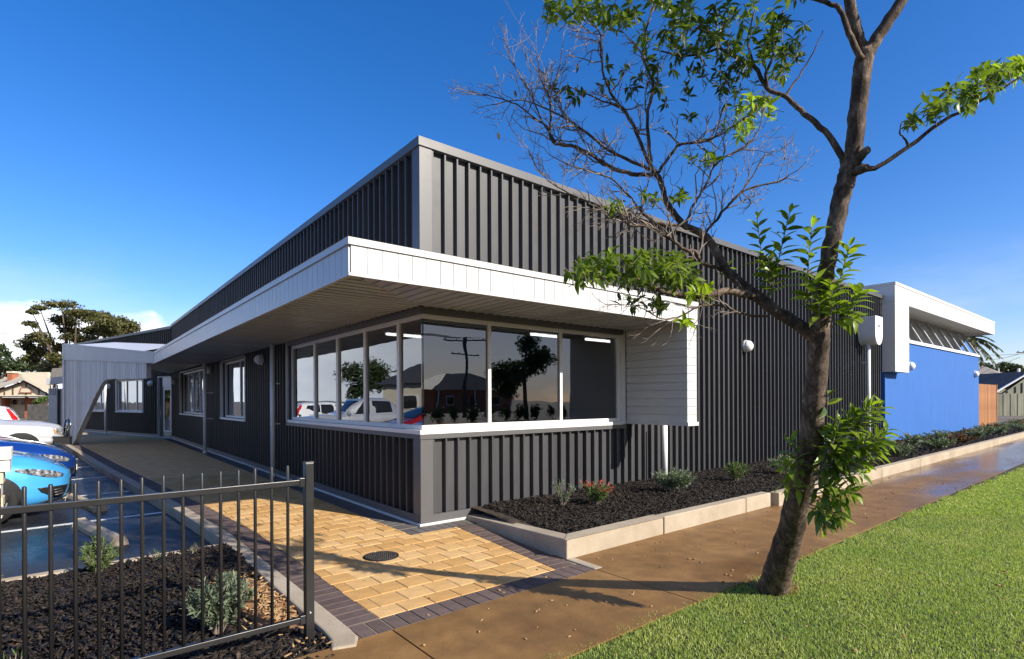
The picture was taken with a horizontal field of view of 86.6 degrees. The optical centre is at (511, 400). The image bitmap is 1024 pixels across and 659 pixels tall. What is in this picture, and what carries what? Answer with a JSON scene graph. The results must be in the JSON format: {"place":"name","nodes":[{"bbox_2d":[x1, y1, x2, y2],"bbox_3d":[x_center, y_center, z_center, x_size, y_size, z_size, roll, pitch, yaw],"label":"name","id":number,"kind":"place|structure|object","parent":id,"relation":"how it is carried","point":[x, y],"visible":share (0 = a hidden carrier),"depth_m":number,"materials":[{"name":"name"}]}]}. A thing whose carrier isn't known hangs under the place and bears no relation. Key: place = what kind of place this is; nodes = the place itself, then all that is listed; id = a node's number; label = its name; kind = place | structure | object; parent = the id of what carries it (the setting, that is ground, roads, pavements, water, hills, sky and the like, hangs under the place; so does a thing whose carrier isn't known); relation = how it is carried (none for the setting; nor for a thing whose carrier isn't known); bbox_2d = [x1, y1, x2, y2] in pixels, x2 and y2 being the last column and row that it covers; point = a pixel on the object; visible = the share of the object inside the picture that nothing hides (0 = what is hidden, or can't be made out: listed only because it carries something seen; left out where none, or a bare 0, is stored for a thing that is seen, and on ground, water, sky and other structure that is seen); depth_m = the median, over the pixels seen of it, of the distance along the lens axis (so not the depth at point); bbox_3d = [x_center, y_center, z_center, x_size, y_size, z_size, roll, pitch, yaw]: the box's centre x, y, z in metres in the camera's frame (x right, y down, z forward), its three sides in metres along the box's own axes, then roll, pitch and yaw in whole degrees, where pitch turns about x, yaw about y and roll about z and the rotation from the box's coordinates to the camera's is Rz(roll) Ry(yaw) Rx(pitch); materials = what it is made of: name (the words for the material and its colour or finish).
{"place":"outdoors","nodes":[
{"label":"outdoors","id":0,"kind":"place"},
{"bbox_2d":[6,356,42,397],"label":"garden tree","id":1,"kind":"object","parent":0,"point":[18,362],"visible":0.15,"depth_m":82.41,"materials":[{"name":"green plant"}]},
{"bbox_2d":[0,340,69,340],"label":"power line","id":2,"kind":"object","parent":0,"point":[34,340],"visible":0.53,"depth_m":54.38,"materials":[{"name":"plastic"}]},
{"bbox_2d":[1,444,212,578],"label":"car park","id":3,"kind":"structure","parent":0,"point":[11,552],"depth_m":6.79,"materials":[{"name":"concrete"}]},
{"bbox_2d":[0,446,12,517],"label":"letterbox pillar","id":4,"kind":"structure","parent":3,"relation":"on","point":[6,454],"depth_m":4.58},
{"bbox_2d":[0,406,20,419],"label":"white wagon","id":5,"kind":"object","parent":3,"relation":"on","point":[8,413],"visible":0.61,"depth_m":18.93,"materials":[{"name":"paint"}]},
{"bbox_2d":[0,435,20,439],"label":"car","id":6,"kind":"object","parent":3,"relation":"on","point":[1,436],"visible":0.02,"depth_m":11.66,"materials":[{"name":"paint"}]},
{"bbox_2d":[1,450,70,522],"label":"hatchback car","id":7,"kind":"object","parent":3,"relation":"on","point":[36,475],"visible":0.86,"depth_m":7.50,"materials":[{"name":"paint"}]},
{"bbox_2d":[0,418,72,444],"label":"utility vehicle","id":8,"kind":"object","parent":3,"relation":"on","point":[50,433],"visible":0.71,"depth_m":15.25,"materials":[{"name":"silver metal"}]},
{"bbox_2d":[0,438,76,476],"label":"sedan car","id":9,"kind":"object","parent":3,"relation":"on","point":[62,456],"visible":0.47,"depth_m":9.64,"materials":[{"name":"blue paint"}]},
{"bbox_2d":[1,512,161,532],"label":"parking line","id":10,"kind":"object","parent":3,"relation":"on","point":[72,523],"depth_m":7.28,"materials":[{"name":"paint"}]},
{"bbox_2d":[65,494,107,512],"bbox_3d":[-6.709,1.610,8.550,1.560,0.116,0.190,0,0,39],"label":"wheel stop","id":11,"kind":"object","parent":3,"relation":"on","point":[69,497],"visible":0.26,"depth_m":8.21,"materials":[{"name":"concrete"}]},
{"bbox_2d":[64,491,128,497],"bbox_3d":[-8.773,1.665,8.235,4.915,0.002,0.100,0,0,-43],"label":"parking line","id":12,"kind":"object","parent":3,"relation":"on","point":[101,493],"visible":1,"depth_m":9.64,"materials":[{"name":"paint"}]},
{"bbox_2d":[72,518,128,546],"bbox_3d":[-5.049,1.603,6.640,1.560,0.116,0.190,0,0,39],"label":"wheel stop","id":13,"kind":"object","parent":3,"relation":"on","point":[86,527],"visible":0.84,"depth_m":6.52,"materials":[{"name":"concrete"}]},
{"bbox_2d":[59,444,236,544],"bbox_3d":[-13.584,1.709,16.838,0.646,0.304,30.347,0,0,-45],"label":"car park kerb","id":14,"kind":"object","parent":3,"relation":"on","point":[192,523],"visible":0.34,"depth_m":8.18,"materials":[{"name":"concrete"}]},
{"bbox_2d":[1,543,334,658],"bbox_3d":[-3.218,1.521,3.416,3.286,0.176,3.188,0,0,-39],"label":"mulch","id":15,"kind":"object","parent":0,"point":[11,622],"visible":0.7,"depth_m":3.82,"materials":[{"name":"black soil"}]},
{"bbox_2d":[3,647,21,658],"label":"weed","id":16,"kind":"object","parent":15,"relation":"on","point":[14,653],"visible":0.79,"depth_m":3.07,"materials":[{"name":"green plant"}]},
{"bbox_2d":[78,532,118,573],"bbox_3d":[-3.673,1.341,4.844,0.334,0.455,0.359,0,0,-39],"label":"shrub","id":17,"kind":"object","parent":15,"relation":"on","point":[108,556],"visible":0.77,"depth_m":4.82,"materials":[{"name":"green plant"}]},
{"bbox_2d":[0,461,314,658],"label":"steel fence","id":18,"kind":"object","parent":15,"relation":"on","point":[306,483],"visible":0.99,"depth_m":3.03,"materials":[{"name":"black metal"}]},
{"bbox_2d":[189,541,198,553],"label":"weed","id":19,"kind":"object","parent":15,"relation":"on","point":[192,548],"visible":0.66,"depth_m":5.35,"materials":[{"name":"green plant"}]},
{"bbox_2d":[179,570,259,633],"bbox_3d":[-1.942,1.348,3.607,0.497,0.405,0.414,0,0,-39],"label":"shrub","id":20,"kind":"object","parent":15,"relation":"on","point":[211,610],"visible":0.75,"depth_m":3.53,"materials":[{"name":"green plant"}]},
{"bbox_2d":[223,568,236,579],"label":"shrub","id":21,"kind":"object","parent":15,"relation":"on","point":[229,573],"visible":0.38,"depth_m":4.52,"materials":[{"name":"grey plant"}]},
{"bbox_2d":[210,565,332,657],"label":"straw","id":22,"kind":"object","parent":15,"relation":"on","point":[265,605],"visible":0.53,"depth_m":3.92,"materials":[{"name":"soil chip mulch"},{"name":"bark chips"}]},
{"bbox_2d":[71,431,592,639],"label":"paving","id":23,"kind":"structure","parent":0,"point":[392,594],"depth_m":5.59,"materials":[{"name":"brick block pavers"},{"name":"clay brick pavers"}]},
{"bbox_2d":[363,551,398,561],"bbox_3d":[-1.261,1.503,5.237,0.336,0.024,0.336,0,0,-39],"label":"manhole cover","id":24,"kind":"object","parent":23,"relation":"on","point":[377,556],"visible":1,"depth_m":5.20,"materials":[{"name":"metal"}]},
{"bbox_2d":[0,0,1023,397],"label":"sky","id":25,"kind":"structure","parent":0,"point":[151,151],"materials":[{"name":"blue"}]},
{"bbox_2d":[20,416,1023,422],"bbox_3d":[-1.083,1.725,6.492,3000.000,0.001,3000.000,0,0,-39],"label":"ground","id":26,"kind":"structure","parent":0,"point":[1002,418],"depth_m":47.40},
{"bbox_2d":[0,343,28,397],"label":"pine tree","id":27,"kind":"object","parent":26,"relation":"on","point":[5,362],"visible":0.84,"depth_m":65.81,"materials":[{"name":"green plant"}]},
{"bbox_2d":[0,371,51,417],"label":"bungalow","id":28,"kind":"object","parent":26,"relation":"on","point":[31,384],"visible":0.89,"depth_m":59.77,"materials":[{"name":"beige brick"}]},
{"bbox_2d":[13,399,17,404],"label":"window","id":29,"kind":"structure","parent":28,"relation":"in","point":[15,401],"depth_m":59.98,"materials":[{"name":"black glass"}]},
{"bbox_2d":[20,399,24,404],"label":"window","id":30,"kind":"structure","parent":28,"relation":"in","point":[22,401],"depth_m":60.01,"materials":[{"name":"black glass"}]},
{"bbox_2d":[27,404,48,421],"bbox_3d":[-34.873,1.138,40.050,1.677,1.664,0.100,0,0,0],"label":"paling fence","id":31,"kind":"object","parent":26,"relation":"on","point":[36,412],"visible":0.62,"depth_m":40.00,"materials":[{"name":"grey wood"}]},
{"bbox_2d":[31,396,47,404],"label":"bush","id":32,"kind":"object","parent":26,"relation":"on","point":[41,400],"visible":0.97,"depth_m":45.49,"materials":[{"name":"green plant"}]},
{"bbox_2d":[26,361,56,387],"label":"garden tree","id":33,"kind":"object","parent":26,"relation":"on","point":[34,367],"visible":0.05,"depth_m":81.37,"materials":[{"name":"green plant"}]},
{"bbox_2d":[46,368,96,426],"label":"grey shed","id":34,"kind":"structure","parent":26,"relation":"on","point":[55,404],"depth_m":31.00,"materials":[{"name":"paint"}]},
{"bbox_2d":[58,390,59,424],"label":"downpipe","id":35,"kind":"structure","parent":34,"relation":"in","point":[58,390],"depth_m":30.95,"materials":[{"name":"plastic"}]},
{"bbox_2d":[12,299,143,372],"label":"umbrella pine","id":36,"kind":"object","parent":26,"relation":"on","point":[103,324],"visible":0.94,"depth_m":71.52,"materials":[{"name":"green plant"}]},
{"bbox_2d":[1,538,357,649],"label":"bed edging","id":37,"kind":"object","parent":26,"relation":"on","point":[330,627],"visible":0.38,"depth_m":4.12,"materials":[{"name":"concrete"}]},
{"bbox_2d":[62,135,882,526],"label":"ribbed metal building","id":38,"kind":"structure","parent":26,"relation":"on","point":[426,313],"depth_m":8.15,"materials":[{"name":"paint"}]},
{"bbox_2d":[93,389,103,411],"bbox_3d":[-20.711,-0.164,27.149,0.180,1.485,2.180,0,0,-54],"label":"window","id":39,"kind":"structure","parent":38,"relation":"in","point":[99,406],"depth_m":26.96,"materials":[{"name":"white glass"}]},
{"bbox_2d":[104,384,106,433],"bbox_3d":[-19.131,0.211,25.587,0.105,2.750,0.105,0,0,-39],"label":"downpipe","id":40,"kind":"object","parent":38,"relation":"attached to","point":[105,409],"visible":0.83,"depth_m":25.55,"materials":[{"name":"white metal"}]},
{"bbox_2d":[115,379,143,412],"bbox_3d":[-17.411,-0.203,24.794,3.034,1.542,0.180,0,0,36],"label":"window","id":41,"kind":"structure","parent":38,"relation":"in","point":[130,391],"depth_m":24.90,"materials":[{"name":"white glass"}]},
{"bbox_2d":[147,380,152,386],"bbox_3d":[-15.515,-0.710,23.262,0.279,0.260,0.168,0,0,36],"label":"wall light","id":42,"kind":"object","parent":38,"relation":"attached to","point":[149,383],"visible":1,"depth_m":23.22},
{"bbox_2d":[157,376,171,436],"bbox_3d":[-14.466,0.270,22.637,1.193,2.530,0.208,0,0,36],"label":"door","id":43,"kind":"structure","parent":38,"relation":"in","point":[164,384],"depth_m":22.71,"materials":[{"name":"white metal"}]},
{"bbox_2d":[179,366,202,416],"bbox_3d":[-10.973,-0.262,18.725,0.200,1.602,4.854,0,0,-39],"label":"window","id":44,"kind":"structure","parent":38,"relation":"in","point":[192,378],"depth_m":19.21,"materials":[{"name":"clear glass"}]},
{"bbox_2d":[203,362,212,453],"bbox_3d":[-8.781,0.225,15.704,0.263,2.630,0.105,0,0,-39],"label":"downpipe","id":45,"kind":"object","parent":38,"relation":"attached to","point":[205,392],"visible":1,"depth_m":15.62,"materials":[{"name":"white metal"}]},
{"bbox_2d":[220,355,245,421],"bbox_3d":[-7.153,-0.279,14.039,0.200,1.602,2.684,0,0,-39],"label":"window","id":46,"kind":"structure","parent":38,"relation":"in","point":[235,374],"depth_m":14.34,"materials":[{"name":"clear glass"}]},
{"bbox_2d":[254,354,263,364],"bbox_3d":[-5.489,-0.875,11.747,0.168,0.240,0.259,0,0,-39],"label":"wall light","id":47,"kind":"object","parent":38,"relation":"attached to","point":[259,359],"visible":1,"depth_m":11.69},
{"bbox_2d":[270,344,279,476],"bbox_3d":[-4.699,0.206,10.775,0.183,2.630,0.105,0,0,-39],"label":"downpipe","id":48,"kind":"object","parent":38,"relation":"attached to","point":[272,414],"visible":0.89,"depth_m":10.71,"materials":[{"name":"white metal"}]},
{"bbox_2d":[291,314,424,429],"bbox_3d":[-2.627,-0.336,8.501,0.070,1.405,4.946,0,0,-39],"label":"corner window","id":49,"kind":"structure","parent":38,"relation":"in","point":[369,376],"depth_m":7.84,"materials":[{"name":"clear glass"}]},
{"bbox_2d":[421,314,619,429],"bbox_3d":[0.319,-0.349,7.745,3.668,1.405,0.070,0,0,-39],"label":"corner window","id":50,"kind":"structure","parent":38,"relation":"in","point":[478,373],"depth_m":7.50,"materials":[{"name":"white glass"}]},
{"bbox_2d":[662,425,667,474],"bbox_3d":[2.566,0.883,9.133,0.105,1.010,0.105,0,0,-39],"label":"downpipe","id":51,"kind":"object","parent":38,"relation":"attached to","point":[664,446],"visible":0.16,"depth_m":9.09,"materials":[{"name":"white metal"}]},
{"bbox_2d":[742,340,753,352],"bbox_3d":[4.928,-1.122,11.290,0.278,0.260,0.169,0,0,-39],"label":"wall light","id":52,"kind":"object","parent":38,"relation":"attached to","point":[747,345],"visible":1,"depth_m":11.24,"materials":[{"name":"white plastic"}]},
{"bbox_2d":[858,315,882,436],"bbox_3d":[10.108,-0.490,15.328,0.590,3.690,0.434,0,0,-39],"label":"rain head","id":53,"kind":"object","parent":38,"relation":"attached to","point":[870,330],"visible":0.83,"depth_m":15.23},
{"bbox_2d":[966,336,1003,369],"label":"palm tree","id":54,"kind":"object","parent":26,"relation":"on","point":[974,341],"visible":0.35,"depth_m":45.11,"materials":[{"name":"green plant"}]},
{"bbox_2d":[979,362,994,369],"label":"distant tree","id":55,"kind":"object","parent":26,"relation":"on","point":[988,365],"visible":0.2,"depth_m":128.52,"materials":[{"name":"green plant"}]},
{"bbox_2d":[979,365,1005,392],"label":"hip roofed house","id":56,"kind":"structure","parent":26,"relation":"on","point":[984,370],"depth_m":73.36,"materials":[{"name":"white metal"}]},
{"bbox_2d":[979,368,1023,393],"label":"gable shed","id":57,"kind":"structure","parent":26,"relation":"on","point":[1011,382],"depth_m":60.90,"materials":[{"name":"metal"}]},
{"bbox_2d":[994,361,1021,372],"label":"distant tree","id":58,"kind":"object","parent":26,"relation":"on","point":[1005,367],"visible":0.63,"depth_m":126.39,"materials":[{"name":"green plant"}]},
{"bbox_2d":[997,394,1023,415],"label":"sheet fence","id":59,"kind":"object","parent":26,"relation":"on","point":[1010,404],"visible":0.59,"depth_m":52.02,"materials":[{"name":"metal"}]},
{"bbox_2d":[1006,364,1023,372],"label":"distant tree","id":60,"kind":"object","parent":26,"relation":"on","point":[1015,369],"visible":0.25,"depth_m":127.03,"materials":[{"name":"green plant"}]},
{"bbox_2d":[295,438,1023,658],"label":"footpath","id":61,"kind":"structure","parent":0,"point":[506,625],"depth_m":4.43,"materials":[{"name":"brown concrete"}]},
{"bbox_2d":[421,476,963,645],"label":"leaf litter","id":62,"kind":"object","parent":61,"relation":"on","point":[670,553],"visible":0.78,"depth_m":4.74,"materials":[{"name":"plant"}]},
{"bbox_2d":[467,432,1023,569],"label":"garden kerb","id":63,"kind":"structure","parent":61,"relation":"on","point":[569,547],"depth_m":6.18,"materials":[{"name":"concrete"}]},
{"bbox_2d":[471,423,1008,533],"bbox_3d":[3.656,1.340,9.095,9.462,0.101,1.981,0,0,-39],"label":"mulch","id":64,"kind":"object","parent":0,"point":[551,511],"visible":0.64,"depth_m":7.30,"materials":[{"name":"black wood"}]},
{"bbox_2d":[551,478,576,504],"bbox_3d":[0.673,1.184,6.971,0.348,0.388,0.271,0,0,-5],"label":"shrub","id":65,"kind":"object","parent":64,"relation":"on","point":[558,490],"visible":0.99,"depth_m":6.99,"materials":[{"name":"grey plant"}]},
{"bbox_2d":[579,479,613,504],"bbox_3d":[1.104,1.192,7.012,0.434,0.370,0.474,0,0,-9],"label":"shrub","id":66,"kind":"object","parent":64,"relation":"on","point":[600,493],"visible":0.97,"depth_m":7.00,"materials":[{"name":"green plant"}]},
{"bbox_2d":[651,466,697,491],"bbox_3d":[2.376,1.167,7.946,0.622,0.410,0.572,0,0,-6],"label":"shrub","id":67,"kind":"object","parent":64,"relation":"on","point":[673,481],"visible":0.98,"depth_m":7.89,"materials":[{"name":"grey plant"}]},
{"bbox_2d":[722,461,750,481],"bbox_3d":[3.697,1.177,8.987,0.464,0.376,0.404,0,0,5],"label":"shrub","id":68,"kind":"object","parent":64,"relation":"on","point":[736,471],"visible":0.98,"depth_m":8.95,"materials":[{"name":"green plant"}]},
{"bbox_2d":[768,454,794,474],"bbox_3d":[4.895,1.156,9.795,0.536,0.409,0.628,0,0,-12],"label":"shrub","id":69,"kind":"object","parent":64,"relation":"on","point":[778,460],"visible":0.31,"depth_m":9.82,"materials":[{"name":"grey plant"}]},
{"bbox_2d":[863,439,904,450],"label":"bed plant","id":70,"kind":"object","parent":64,"relation":"on","point":[887,445],"visible":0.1,"depth_m":13.83,"materials":[{"name":"green plant"}]},
{"bbox_2d":[779,426,1023,465],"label":"mulch","id":71,"kind":"object","parent":64,"relation":"on","point":[921,450],"visible":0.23,"depth_m":14.64,"materials":[{"name":"black soil"}]},
{"bbox_2d":[882,440,920,456],"bbox_3d":[8.970,1.140,12.556,0.762,0.405,0.782,0,0,-39],"label":"bed plant","id":72,"kind":"object","parent":64,"relation":"on","point":[902,449],"visible":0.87,"depth_m":12.50,"materials":[{"name":"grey plant"}]},
{"bbox_2d":[898,432,930,444],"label":"bed plant","id":73,"kind":"object","parent":64,"relation":"on","point":[914,438],"visible":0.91,"depth_m":15.66,"materials":[{"name":"green plant"}]},
{"bbox_2d":[863,281,994,440],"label":"blue annexe","id":74,"kind":"structure","parent":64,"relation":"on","point":[936,388],"depth_m":19.51,"materials":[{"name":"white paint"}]},
{"bbox_2d":[909,362,915,370],"bbox_3d":[13.415,-1.140,18.208,0.318,0.300,0.169,0,0,-39],"label":"wall light","id":75,"kind":"object","parent":74,"relation":"attached to","point":[912,365],"visible":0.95,"depth_m":18.15,"materials":[{"name":"white plastic"}]},
{"bbox_2d":[917,437,956,449],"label":"bed plant","id":76,"kind":"object","parent":64,"relation":"on","point":[940,444],"visible":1,"depth_m":14.11,"materials":[{"name":"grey plant"}]},
{"bbox_2d":[922,429,955,439],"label":"bed plant","id":77,"kind":"object","parent":64,"relation":"on","point":[939,434],"visible":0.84,"depth_m":17.36,"materials":[{"name":"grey plant"}]},
{"bbox_2d":[947,431,976,443],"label":"bed plant","id":78,"kind":"object","parent":64,"relation":"on","point":[960,439],"visible":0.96,"depth_m":15.85,"materials":[{"name":"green plant"}]},
{"bbox_2d":[962,427,988,438],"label":"bed plant","id":79,"kind":"object","parent":64,"relation":"on","point":[977,433],"visible":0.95,"depth_m":17.66,"materials":[{"name":"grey plant"}]},
{"bbox_2d":[972,424,1000,434],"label":"bed plant","id":80,"kind":"object","parent":64,"relation":"on","point":[990,429],"visible":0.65,"depth_m":19.47,"materials":[{"name":"green plant"}]},
{"bbox_2d":[979,384,997,426],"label":"timber gate","id":81,"kind":"structure","parent":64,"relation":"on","point":[988,403],"depth_m":25.78,"materials":[{"name":"orange wood"}]},
{"bbox_2d":[977,423,1003,430],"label":"bed plant","id":82,"kind":"object","parent":64,"relation":"on","point":[988,424],"visible":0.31,"depth_m":21.51,"materials":[{"name":"green plant"}]},
{"bbox_2d":[991,425,1009,433],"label":"bed plant","id":83,"kind":"object","parent":64,"relation":"on","point":[1003,428],"visible":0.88,"depth_m":20.23,"materials":[{"name":"green plant"}]},
{"bbox_2d":[992,421,1014,427],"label":"bed plant","id":84,"kind":"object","parent":64,"relation":"on","point":[1009,424],"visible":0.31,"depth_m":23.32,"materials":[{"name":"green plant"}]},
{"bbox_2d":[1003,418,1022,426],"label":"bed plant","id":85,"kind":"object","parent":64,"relation":"on","point":[1015,421],"visible":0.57,"depth_m":25.00,"materials":[{"name":"green plant"}]},
{"bbox_2d":[1011,423,1023,430],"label":"bed plant","id":86,"kind":"object","parent":64,"relation":"on","point":[1020,426],"visible":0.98,"depth_m":21.88,"materials":[{"name":"green plant"}]},
{"bbox_2d":[542,464,1023,658],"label":"lawn","id":87,"kind":"structure","parent":0,"point":[802,620],"depth_m":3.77,"materials":[{"name":"plant"}]},
{"bbox_2d":[445,0,1023,595],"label":"leaning tree","id":88,"kind":"object","parent":87,"relation":"on","point":[811,456],"visible":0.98,"depth_m":3.15,"materials":[{"name":"green plant"}]},
{"bbox_2d":[748,572,802,596],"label":"grass","id":89,"kind":"structure","parent":87,"relation":"on","point":[792,587],"depth_m":4.30,"materials":[{"name":"plant"}]},
{"bbox_2d":[614,542,1022,658],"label":"leaf litter","id":90,"kind":"object","parent":87,"relation":"on","point":[915,619],"visible":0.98,"depth_m":3.75,"materials":[{"name":"plant"}]},
{"bbox_2d":[900,465,1023,515],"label":"grass","id":91,"kind":"structure","parent":0,"point":[988,505],"depth_m":7.90,"materials":[{"name":"green plant"}]}
]}

